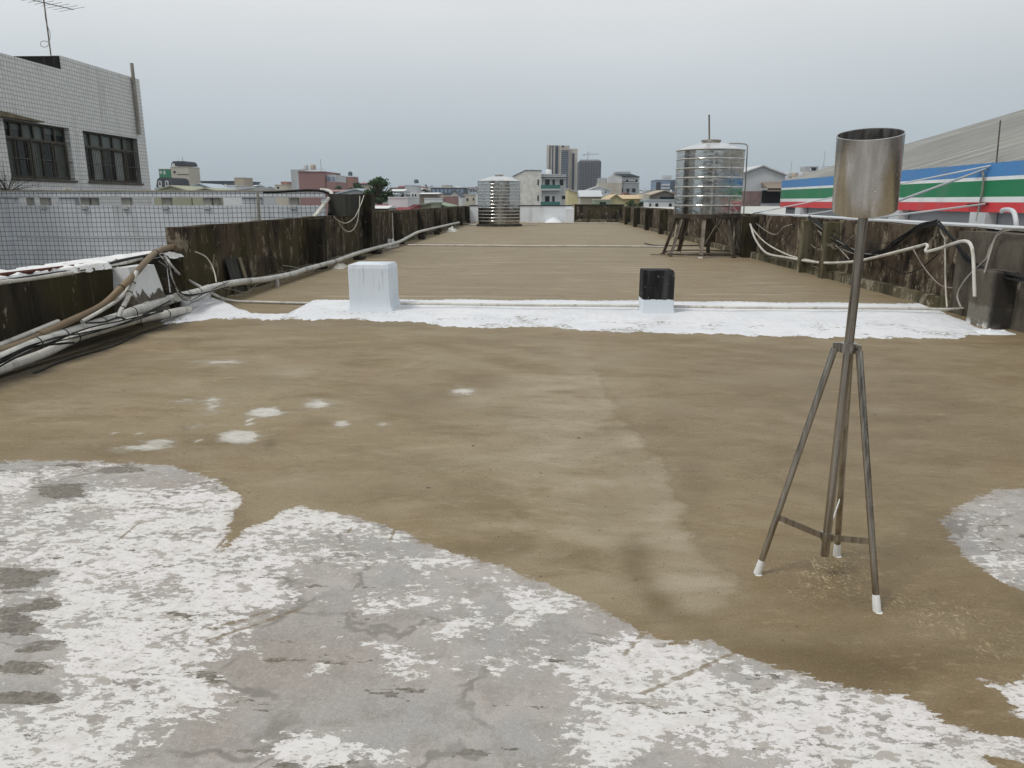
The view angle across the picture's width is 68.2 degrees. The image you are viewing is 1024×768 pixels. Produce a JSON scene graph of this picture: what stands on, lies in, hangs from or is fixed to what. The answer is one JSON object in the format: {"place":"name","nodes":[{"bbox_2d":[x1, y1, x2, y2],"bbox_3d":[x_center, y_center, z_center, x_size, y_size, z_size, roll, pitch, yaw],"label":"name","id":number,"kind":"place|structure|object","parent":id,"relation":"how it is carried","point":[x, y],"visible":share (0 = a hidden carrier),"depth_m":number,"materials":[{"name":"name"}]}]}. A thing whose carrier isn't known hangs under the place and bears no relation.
{"place":"outdoors","nodes":[
{"label":"outdoors","id":0,"kind":"place"},
{"bbox_2d":[0,53,152,204],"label":"tiled building","id":1,"kind":"structure","parent":0,"point":[65,122],"depth_m":22.95,"materials":[{"name":"white tile"}]},
{"bbox_2d":[0,162,39,189],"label":"dry bush","id":2,"kind":"object","parent":1,"relation":"attached to","point":[4,186],"visible":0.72,"depth_m":19.74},
{"bbox_2d":[3,119,78,182],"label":"window","id":3,"kind":"structure","parent":1,"relation":"in","point":[53,157],"depth_m":21.63,"materials":[{"name":"glass"}]},
{"bbox_2d":[21,0,82,54],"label":"antenna","id":4,"kind":"object","parent":1,"relation":"on","point":[48,32],"visible":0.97,"depth_m":24.04,"materials":[{"name":"metal"}]},
{"bbox_2d":[31,131,143,184],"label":"window","id":5,"kind":"structure","parent":1,"relation":"in","point":[95,169],"depth_m":25.21,"materials":[{"name":"glass"}]},
{"bbox_2d":[159,169,171,176],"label":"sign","id":6,"kind":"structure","parent":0,"point":[164,172],"depth_m":209.80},
{"bbox_2d":[156,177,189,188],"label":"mansard house","id":7,"kind":"structure","parent":0,"point":[162,182],"depth_m":196.44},
{"bbox_2d":[154,185,203,204],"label":"shed","id":8,"kind":"structure","parent":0,"point":[179,201],"depth_m":118.63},
{"bbox_2d":[171,157,200,185],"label":"domed tower","id":9,"kind":"structure","parent":0,"point":[190,171],"depth_m":206.02,"materials":[{"name":"beige concrete"}]},
{"bbox_2d":[192,188,229,204],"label":"shed","id":10,"kind":"structure","parent":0,"point":[197,201],"depth_m":116.55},
{"bbox_2d":[193,183,231,188],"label":"warehouse","id":11,"kind":"structure","parent":0,"point":[205,185],"depth_m":149.78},
{"bbox_2d":[224,185,253,188],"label":"house","id":12,"kind":"structure","parent":0,"point":[236,186],"depth_m":157.81,"materials":[{"name":"white"}]},
{"bbox_2d":[234,178,252,185],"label":"tan block","id":13,"kind":"structure","parent":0,"point":[244,181],"depth_m":186.47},
{"bbox_2d":[223,187,276,204],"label":"shed","id":14,"kind":"structure","parent":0,"point":[238,201],"depth_m":98.65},
{"bbox_2d":[275,185,291,204],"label":"house","id":15,"kind":"structure","parent":0,"point":[282,201],"depth_m":186.77,"materials":[{"name":"beige concrete"}]},
{"bbox_2d":[291,159,347,204],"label":"pink building","id":16,"kind":"structure","parent":0,"point":[303,179],"depth_m":146.73,"materials":[{"name":"concrete"}]},
{"bbox_2d":[335,188,401,203],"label":"warehouse","id":17,"kind":"structure","parent":0,"point":[355,191],"depth_m":86.02,"materials":[{"name":"grey"}]},
{"bbox_2d":[375,206,396,211],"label":"red roof house","id":18,"kind":"structure","parent":0,"point":[382,208],"depth_m":56.20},
{"bbox_2d":[419,193,443,203],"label":"house","id":19,"kind":"structure","parent":0,"point":[422,196],"depth_m":136.60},
{"bbox_2d":[424,198,443,202],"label":"house","id":20,"kind":"structure","parent":0,"point":[427,200],"depth_m":105.41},
{"bbox_2d":[430,187,467,195],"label":"building","id":21,"kind":"structure","parent":0,"point":[446,191],"depth_m":291.71,"materials":[{"name":"glass"}]},
{"bbox_2d":[441,196,458,204],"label":"house","id":22,"kind":"structure","parent":0,"point":[454,200],"depth_m":107.32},
{"bbox_2d":[448,190,464,205],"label":"white gable house","id":23,"kind":"structure","parent":0,"point":[460,195],"depth_m":126.78,"materials":[{"name":"stone"}]},
{"bbox_2d":[463,194,475,205],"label":"house","id":24,"kind":"structure","parent":0,"point":[470,199],"depth_m":136.37,"materials":[{"name":"paint"}]},
{"bbox_2d":[0,0,1023,191],"label":"sky","id":25,"kind":"structure","parent":0,"point":[457,93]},
{"bbox_2d":[513,169,567,204],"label":"building","id":26,"kind":"structure","parent":0,"point":[552,187],"depth_m":125.35,"materials":[{"name":"paint"}]},
{"bbox_2d":[546,145,577,190],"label":"tower block","id":27,"kind":"structure","parent":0,"point":[562,159],"depth_m":412.27,"materials":[{"name":"concrete"}]},
{"bbox_2d":[596,172,639,194],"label":"gabled town house","id":28,"kind":"structure","parent":0,"point":[617,183],"depth_m":182.78,"materials":[{"name":"white concrete"}]},
{"bbox_2d":[618,195,640,206],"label":"orange roof house","id":29,"kind":"structure","parent":0,"point":[634,198],"depth_m":91.93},
{"bbox_2d":[646,190,674,198],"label":"grey gable shed","id":30,"kind":"structure","parent":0,"point":[661,194],"depth_m":96.40,"materials":[{"name":"clear metal"}]},
{"bbox_2d":[650,175,674,191],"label":"blue block","id":31,"kind":"structure","parent":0,"point":[668,184],"depth_m":288.33,"materials":[{"name":"stone"}]},
{"bbox_2d":[648,206,785,213],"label":"sheet roof","id":32,"kind":"structure","parent":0,"point":[751,209],"depth_m":45.98,"materials":[{"name":"metal"}]},
{"bbox_2d":[741,165,787,205],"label":"gable warehouse","id":33,"kind":"structure","parent":0,"point":[763,184],"depth_m":95.64,"materials":[{"name":"paint"}]},
{"bbox_2d":[761,191,780,202],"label":"doorway","id":34,"kind":"structure","parent":33,"relation":"in","point":[767,196],"depth_m":95.90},
{"bbox_2d":[785,172,807,179],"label":"flat roof block","id":35,"kind":"structure","parent":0,"point":[793,174],"depth_m":112.87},
{"bbox_2d":[797,166,818,175],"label":"stair block","id":36,"kind":"structure","parent":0,"point":[807,168],"depth_m":119.33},
{"bbox_3d":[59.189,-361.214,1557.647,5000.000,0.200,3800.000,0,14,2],"label":"town ground","id":37,"kind":"structure","parent":0,"visible":0},
{"bbox_2d":[0,190,326,292],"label":"tiled wall","id":38,"kind":"structure","parent":37,"relation":"on","point":[69,227],"depth_m":19.24,"materials":[{"name":"white tile"}]},
{"bbox_2d":[256,192,259,219],"bbox_3d":[-6.336,-4.370,18.869,0.101,0.832,0.070,0,14,2],"label":"conduit","id":39,"kind":"object","parent":38,"relation":"attached to","point":[258,207],"visible":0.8,"depth_m":18.83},
{"bbox_2d":[263,189,328,193],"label":"cable","id":40,"kind":"object","parent":38,"relation":"on","point":[298,190],"visible":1,"depth_m":18.70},
{"bbox_2d":[201,181,260,184],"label":"long roofed hall","id":41,"kind":"structure","parent":37,"relation":"on","point":[225,182],"depth_m":323.66,"materials":[{"name":"stone"}]},
{"bbox_2d":[346,171,358,189],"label":"brick turret","id":42,"kind":"object","parent":37,"relation":"on","point":[350,179],"visible":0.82,"depth_m":204.79,"materials":[{"name":"brick"}]},
{"bbox_2d":[363,176,394,203],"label":"tree","id":43,"kind":"object","parent":37,"relation":"on","point":[379,184],"visible":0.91,"depth_m":69.79,"materials":[{"name":"green plant"}]},
{"bbox_2d":[375,204,420,209],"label":"red roof house","id":44,"kind":"structure","parent":37,"relation":"on","point":[416,206],"depth_m":63.62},
{"bbox_2d":[390,189,409,196],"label":"house","id":45,"kind":"structure","parent":37,"relation":"on","point":[403,192],"depth_m":166.76,"materials":[{"name":"white concrete"}]},
{"bbox_2d":[388,197,418,206],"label":"shed","id":46,"kind":"structure","parent":37,"relation":"on","point":[402,201],"depth_m":62.64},
{"bbox_2d":[405,179,420,190],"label":"house","id":47,"kind":"structure","parent":37,"relation":"on","point":[413,187],"depth_m":223.98,"materials":[{"name":"stone"}]},
{"bbox_2d":[419,202,442,208],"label":"green roof house","id":48,"kind":"structure","parent":37,"relation":"on","point":[432,205],"depth_m":66.58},
{"bbox_2d":[565,188,577,207],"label":"yellow house","id":49,"kind":"structure","parent":37,"relation":"on","point":[571,197],"depth_m":106.64,"materials":[{"name":"paint"}]},
{"bbox_2d":[577,159,600,191],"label":"tower under construction","id":50,"kind":"structure","parent":37,"relation":"on","point":[588,173],"depth_m":451.81},
{"bbox_2d":[577,190,602,203],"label":"building","id":51,"kind":"structure","parent":37,"relation":"on","point":[585,196],"depth_m":101.84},
{"bbox_2d":[587,186,610,194],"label":"white shed","id":52,"kind":"structure","parent":37,"relation":"on","point":[602,189],"depth_m":144.77,"materials":[{"name":"clear metal"}]},
{"bbox_2d":[592,199,610,203],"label":"green house","id":53,"kind":"structure","parent":37,"relation":"on","point":[601,201],"depth_m":85.23,"materials":[{"name":"paint"}]},
{"bbox_2d":[601,194,622,203],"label":"yellow house","id":54,"kind":"structure","parent":37,"relation":"on","point":[615,198],"depth_m":87.11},
{"bbox_2d":[640,199,673,206],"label":"light blue house","id":55,"kind":"structure","parent":37,"relation":"on","point":[658,202],"depth_m":75.38,"materials":[{"name":"paint"}]},
{"bbox_2d":[780,109,1023,225],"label":"striped hall","id":56,"kind":"structure","parent":37,"relation":"on","point":[966,147],"depth_m":17.98,"materials":[{"name":"metal"}]},
{"bbox_2d":[752,165,990,213],"bbox_3d":[8.191,-4.595,18.240,0.032,1.062,6.794,-6,15,-23],"label":"strut","id":57,"kind":"object","parent":56,"relation":"attached to","point":[900,183],"visible":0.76,"depth_m":16.77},
{"bbox_2d":[764,214,1023,232],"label":"canopy roof","id":58,"kind":"structure","parent":56,"relation":"attached to","point":[996,229],"depth_m":12.17,"materials":[{"name":"metal"}]},
{"bbox_2d":[999,207,1018,225],"bbox_3d":[7.888,-2.666,12.025,0.105,0.281,1.809,6,15,25],"label":"goose pipe","id":59,"kind":"object","parent":58,"relation":"attached to","point":[1012,211],"visible":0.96,"depth_m":11.40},
{"bbox_2d":[868,203,984,218],"bbox_3d":[8.049,-3.336,14.575,3.352,0.304,0.036,-6,15,-24],"label":"strut","id":60,"kind":"object","parent":56,"relation":"attached to","point":[928,211],"visible":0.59,"depth_m":14.54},
{"bbox_2d":[899,167,987,201],"bbox_3d":[8.051,-3.748,14.541,3.448,0.882,0.048,-7,15,-27],"label":"strut","id":61,"kind":"object","parent":56,"relation":"attached to","point":[940,185],"visible":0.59,"depth_m":14.65,"materials":[{"name":"grey metal"}]},
{"bbox_2d":[976,171,984,219],"bbox_3d":[9.548,-3.874,15.521,0.044,1.002,0.395,0,14,2],"label":"hanging pipe","id":62,"kind":"object","parent":56,"relation":"attached to","point":[982,188],"visible":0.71,"depth_m":15.32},
{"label":"building body","id":63,"kind":"structure","parent":0,"visible":0},
{"bbox_2d":[0,222,1023,767],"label":"rooftop floor","id":64,"kind":"structure","parent":63,"relation":"on","point":[246,542],"depth_m":3.47,"materials":[{"name":"concrete"}]},
{"bbox_2d":[0,337,73,374],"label":"drain pipe","id":65,"kind":"object","parent":64,"relation":"on","point":[28,359],"visible":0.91,"depth_m":7.04,"materials":[{"name":"white plastic"}]},
{"bbox_2d":[0,251,183,341],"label":"parapet wall","id":66,"kind":"structure","parent":64,"relation":"on","point":[26,306],"depth_m":8.56,"materials":[{"name":"concrete"}]},
{"bbox_2d":[0,319,59,346],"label":"conduit","id":67,"kind":"object","parent":66,"relation":"attached to","point":[22,335],"visible":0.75,"depth_m":7.47,"materials":[{"name":"white plastic"}]},
{"bbox_2d":[0,259,117,275],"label":"iron rail","id":68,"kind":"object","parent":66,"relation":"on","point":[32,271],"visible":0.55,"depth_m":7.97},
{"bbox_2d":[0,257,142,284],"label":"conduit","id":69,"kind":"object","parent":66,"relation":"on","point":[40,277],"visible":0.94,"depth_m":8.12,"materials":[{"name":"white plastic"}]},
{"bbox_2d":[0,244,175,351],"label":"conduit","id":70,"kind":"object","parent":66,"relation":"on","point":[117,291],"visible":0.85,"depth_m":8.47,"materials":[{"name":"plastic"}]},
{"bbox_2d":[80,286,128,322],"bbox_3d":[-4.549,-0.932,8.510,0.040,0.336,1.075,0,14,2],"label":"conduit","id":71,"kind":"object","parent":70,"relation":"hanging from","point":[109,305],"visible":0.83,"depth_m":8.45,"materials":[{"name":"grey plastic"}]},
{"bbox_2d":[158,257,228,295],"bbox_3d":[-4.320,-1.538,10.571,0.352,0.542,1.504,4,14,16],"label":"cable","id":72,"kind":"object","parent":70,"relation":"attached to","point":[190,295],"visible":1,"depth_m":10.10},
{"bbox_2d":[109,254,175,274],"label":"cable","id":73,"kind":"object","parent":66,"relation":"on","point":[130,258],"visible":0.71,"depth_m":9.79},
{"bbox_2d":[0,293,191,361],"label":"drain pipe","id":74,"kind":"object","parent":64,"relation":"on","point":[144,307],"visible":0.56,"depth_m":8.33,"materials":[{"name":"grey plastic"}]},
{"bbox_2d":[33,324,167,373],"bbox_3d":[-4.258,-0.413,7.990,0.109,0.033,2.602,0,14,0],"label":"cable","id":75,"kind":"object","parent":64,"relation":"on","point":[96,350],"visible":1,"depth_m":7.70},
{"bbox_2d":[65,305,191,345],"bbox_3d":[-4.416,-0.732,8.907,0.116,0.173,2.659,0,14,2],"label":"drain pipe","id":76,"kind":"object","parent":64,"relation":"on","point":[173,312],"visible":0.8,"depth_m":8.78,"materials":[{"name":"white plastic"}]},
{"bbox_2d":[1,342,75,363],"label":"cable","id":77,"kind":"object","parent":76,"relation":"on","point":[60,343],"visible":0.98,"depth_m":7.29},
{"bbox_2d":[0,310,161,361],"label":"cable","id":78,"kind":"object","parent":76,"relation":"on","point":[53,339],"visible":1,"depth_m":7.13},
{"bbox_2d":[0,306,162,359],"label":"cable","id":79,"kind":"object","parent":76,"relation":"on","point":[77,336],"visible":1,"depth_m":7.65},
{"bbox_2d":[0,311,163,366],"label":"cable","id":80,"kind":"object","parent":76,"relation":"on","point":[8,361],"visible":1,"depth_m":7.40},
{"bbox_2d":[0,310,163,363],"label":"cable","id":81,"kind":"object","parent":76,"relation":"on","point":[76,334],"visible":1,"depth_m":7.65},
{"bbox_2d":[115,270,138,318],"bbox_3d":[-4.468,-1.045,8.781,0.066,0.508,0.550,0,14,2],"label":"conduit","id":82,"kind":"object","parent":76,"relation":"on","point":[122,307],"visible":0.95,"depth_m":8.77,"materials":[{"name":"grey plastic"}]},
{"bbox_2d":[85,300,170,323],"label":"cable","id":83,"kind":"object","parent":76,"relation":"on","point":[124,318],"visible":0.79,"depth_m":8.42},
{"bbox_2d":[224,256,250,293],"bbox_3d":[-4.615,-1.835,12.715,0.190,0.580,0.620,0,14,2],"label":"wooden board","id":84,"kind":"object","parent":64,"relation":"on","point":[235,267],"visible":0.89,"depth_m":12.72,"materials":[{"name":"grey wood"}]},
{"bbox_2d":[163,255,347,304],"bbox_3d":[-3.665,-1.453,10.690,2.554,0.775,1.172,0,14,2],"label":"cable","id":85,"kind":"object","parent":64,"relation":"on","point":[217,295],"visible":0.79,"depth_m":11.21,"materials":[{"name":"grey plastic"}]},
{"bbox_2d":[165,194,470,298],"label":"parapet wall","id":86,"kind":"structure","parent":64,"relation":"on","point":[304,241],"depth_m":15.94,"materials":[{"name":"concrete"}]},
{"bbox_2d":[313,188,332,215],"bbox_3d":[-4.726,-4.549,18.971,0.374,0.753,2.927,-2,14,-9],"label":"conduit","id":87,"kind":"object","parent":86,"relation":"attached to","point":[321,207],"visible":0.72,"depth_m":18.80,"materials":[{"name":"white plastic"}]},
{"bbox_2d":[371,250,381,253],"bbox_3d":[-3.946,-3.857,22.062,0.260,0.117,0.312,0,14,2],"label":"pipe support","id":88,"kind":"object","parent":64,"relation":"on","point":[376,252],"visible":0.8,"depth_m":21.91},
{"bbox_2d":[174,222,459,300],"bbox_3d":[-3.761,-5.256,27.138,0.120,0.304,35.327,0,14,2],"label":"drain pipe","id":89,"kind":"object","parent":88,"relation":"on","point":[236,282],"visible":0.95,"depth_m":14.24,"materials":[{"name":"grey plastic"}]},
{"bbox_2d":[476,224,521,226],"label":"round slab","id":90,"kind":"structure","parent":64,"relation":"on","point":[487,225],"depth_m":45.53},
{"bbox_2d":[477,174,520,224],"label":"water tank","id":91,"kind":"object","parent":90,"relation":"on","point":[499,199],"visible":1,"depth_m":45.30,"materials":[{"name":"metal"}]},
{"bbox_2d":[469,205,573,222],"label":"whitewashed wall","id":92,"kind":"structure","parent":64,"relation":"on","point":[548,213],"depth_m":54.87,"materials":[{"name":"white paint"}]},
{"bbox_2d":[407,244,663,246],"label":"cable","id":93,"kind":"object","parent":64,"relation":"on","point":[536,245],"visible":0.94,"depth_m":25.35,"materials":[{"name":"white plastic"}]},
{"bbox_2d":[160,297,980,338],"bbox_3d":[0.464,-0.914,9.992,10.688,0.081,2.759,1,14,5],"label":"roof joint","id":94,"kind":"object","parent":64,"relation":"on","point":[831,323],"visible":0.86,"depth_m":9.83,"materials":[{"name":"white paint"}]},
{"bbox_2d":[181,293,210,305],"bbox_3d":[-4.705,-1.252,11.138,0.250,0.128,1.001,0,14,2],"label":"pipe elbow","id":95,"kind":"object","parent":94,"relation":"on","point":[184,303],"visible":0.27,"depth_m":10.99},
{"bbox_2d":[348,261,400,312],"bbox_3d":[-1.914,-1.363,10.570,0.650,0.672,0.716,0,14,2],"label":"roof post","id":96,"kind":"object","parent":94,"relation":"on","point":[373,286],"visible":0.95,"depth_m":10.28,"materials":[{"name":"paint"}]},
{"bbox_2d":[638,268,674,313],"bbox_3d":[1.960,-1.250,10.223,0.460,0.617,0.433,0,14,2],"label":"roof post","id":97,"kind":"object","parent":94,"relation":"on","point":[656,290],"visible":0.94,"depth_m":10.04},
{"bbox_2d":[400,302,963,310],"bbox_3d":[2.394,-1.067,10.355,7.927,0.037,0.405,0,14,2],"label":"cable","id":98,"kind":"object","parent":94,"relation":"on","point":[679,306],"visible":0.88,"depth_m":10.28,"materials":[{"name":"white plastic"}]},
{"bbox_2d":[574,204,624,221],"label":"parapet wall","id":99,"kind":"structure","parent":64,"relation":"on","point":[597,212],"depth_m":54.69,"materials":[{"name":"concrete"}]},
{"bbox_2d":[660,214,740,257],"bbox_3d":[5.387,-4.219,21.425,2.188,1.142,2.395,0,14,2],"label":"tank stand","id":100,"kind":"object","parent":64,"relation":"on","point":[731,232],"visible":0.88,"depth_m":20.97,"materials":[{"name":"metal"}]},
{"bbox_2d":[674,115,747,215],"bbox_3d":[5.537,-5.894,21.013,1.962,3.020,1.870,0,14,2],"label":"water tank","id":101,"kind":"object","parent":100,"relation":"on","point":[709,178],"visible":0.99,"depth_m":20.36,"materials":[{"name":"metal"}]},
{"bbox_2d":[619,206,1023,332],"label":"parapet wall","id":102,"kind":"structure","parent":64,"relation":"on","point":[997,302],"depth_m":12.29,"materials":[{"name":"grey concrete"}]},
{"bbox_2d":[752,227,814,260],"bbox_3d":[6.342,-3.445,18.050,0.034,0.664,5.195,0,14,2],"label":"cable","id":103,"kind":"object","parent":102,"relation":"attached to","point":[777,249],"visible":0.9,"depth_m":18.15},
{"bbox_2d":[749,223,917,263],"bbox_3d":[6.291,-3.010,16.173,0.191,0.843,10.070,0,14,2],"label":"cable","id":104,"kind":"object","parent":102,"relation":"attached to","point":[851,261],"visible":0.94,"depth_m":14.19,"materials":[{"name":"white plastic"}]},
{"bbox_2d":[833,230,917,243],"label":"cable","id":105,"kind":"object","parent":102,"relation":"attached to","point":[878,243],"visible":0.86,"depth_m":12.65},
{"bbox_2d":[756,213,1023,228],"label":"wall flashing","id":106,"kind":"object","parent":102,"relation":"on","point":[943,223],"depth_m":12.46,"materials":[{"name":"metal"}]},
{"bbox_2d":[864,224,936,257],"bbox_3d":[6.191,-2.275,12.157,0.038,0.652,2.338,0,14,2],"label":"cable","id":107,"kind":"object","parent":102,"relation":"attached to","point":[907,231],"visible":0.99,"depth_m":11.66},
{"bbox_2d":[870,240,938,273],"bbox_3d":[6.239,-2.021,12.160,0.018,0.466,2.375,0,14,2],"label":"cable","id":108,"kind":"object","parent":102,"relation":"attached to","point":[900,272],"visible":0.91,"depth_m":11.98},
{"bbox_2d":[873,221,935,253],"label":"cable","id":109,"kind":"object","parent":102,"relation":"attached to","point":[903,236],"visible":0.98,"depth_m":11.89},
{"bbox_2d":[944,239,947,306],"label":"cable","id":110,"kind":"object","parent":102,"relation":"attached to","point":[945,274],"visible":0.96,"depth_m":10.48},
{"bbox_2d":[925,239,976,296],"bbox_3d":[5.786,-1.571,9.940,0.084,0.672,1.592,2,14,6],"label":"conduit","id":111,"kind":"object","parent":102,"relation":"attached to","point":[970,244],"visible":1,"depth_m":9.38,"materials":[{"name":"white plastic"}]},
{"bbox_2d":[937,225,1023,277],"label":"cable","id":112,"kind":"object","parent":102,"relation":"attached to","point":[971,263],"visible":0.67,"depth_m":9.78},
{"bbox_2d":[937,224,1023,281],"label":"cable","id":113,"kind":"object","parent":102,"relation":"attached to","point":[980,268],"visible":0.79,"depth_m":8.89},
{"bbox_2d":[938,220,1023,278],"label":"cable","id":114,"kind":"object","parent":102,"relation":"attached to","point":[958,249],"visible":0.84,"depth_m":9.86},
{"bbox_2d":[956,229,1023,307],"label":"cable","id":115,"kind":"object","parent":102,"relation":"attached to","point":[970,274],"visible":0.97,"depth_m":9.40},
{"bbox_2d":[984,227,1023,273],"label":"cable","id":116,"kind":"object","parent":102,"relation":"attached to","point":[990,252],"visible":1,"depth_m":9.19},
{"bbox_2d":[753,128,905,613],"bbox_3d":[1.212,-0.048,2.862,0.429,1.752,0.498,0,14,2],"label":"tripod stand","id":117,"kind":"object","parent":64,"relation":"on","point":[867,172],"visible":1,"depth_m":2.79,"materials":[{"name":"metal"}]},
{"bbox_2d":[974,328,1015,334],"bbox_3d":[5.628,-0.624,8.850,0.500,0.054,0.350,0,14,2],"label":"plaster splash","id":118,"kind":"object","parent":64,"relation":"on","point":[989,331],"visible":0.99,"depth_m":8.77,"materials":[{"name":"white paint"}]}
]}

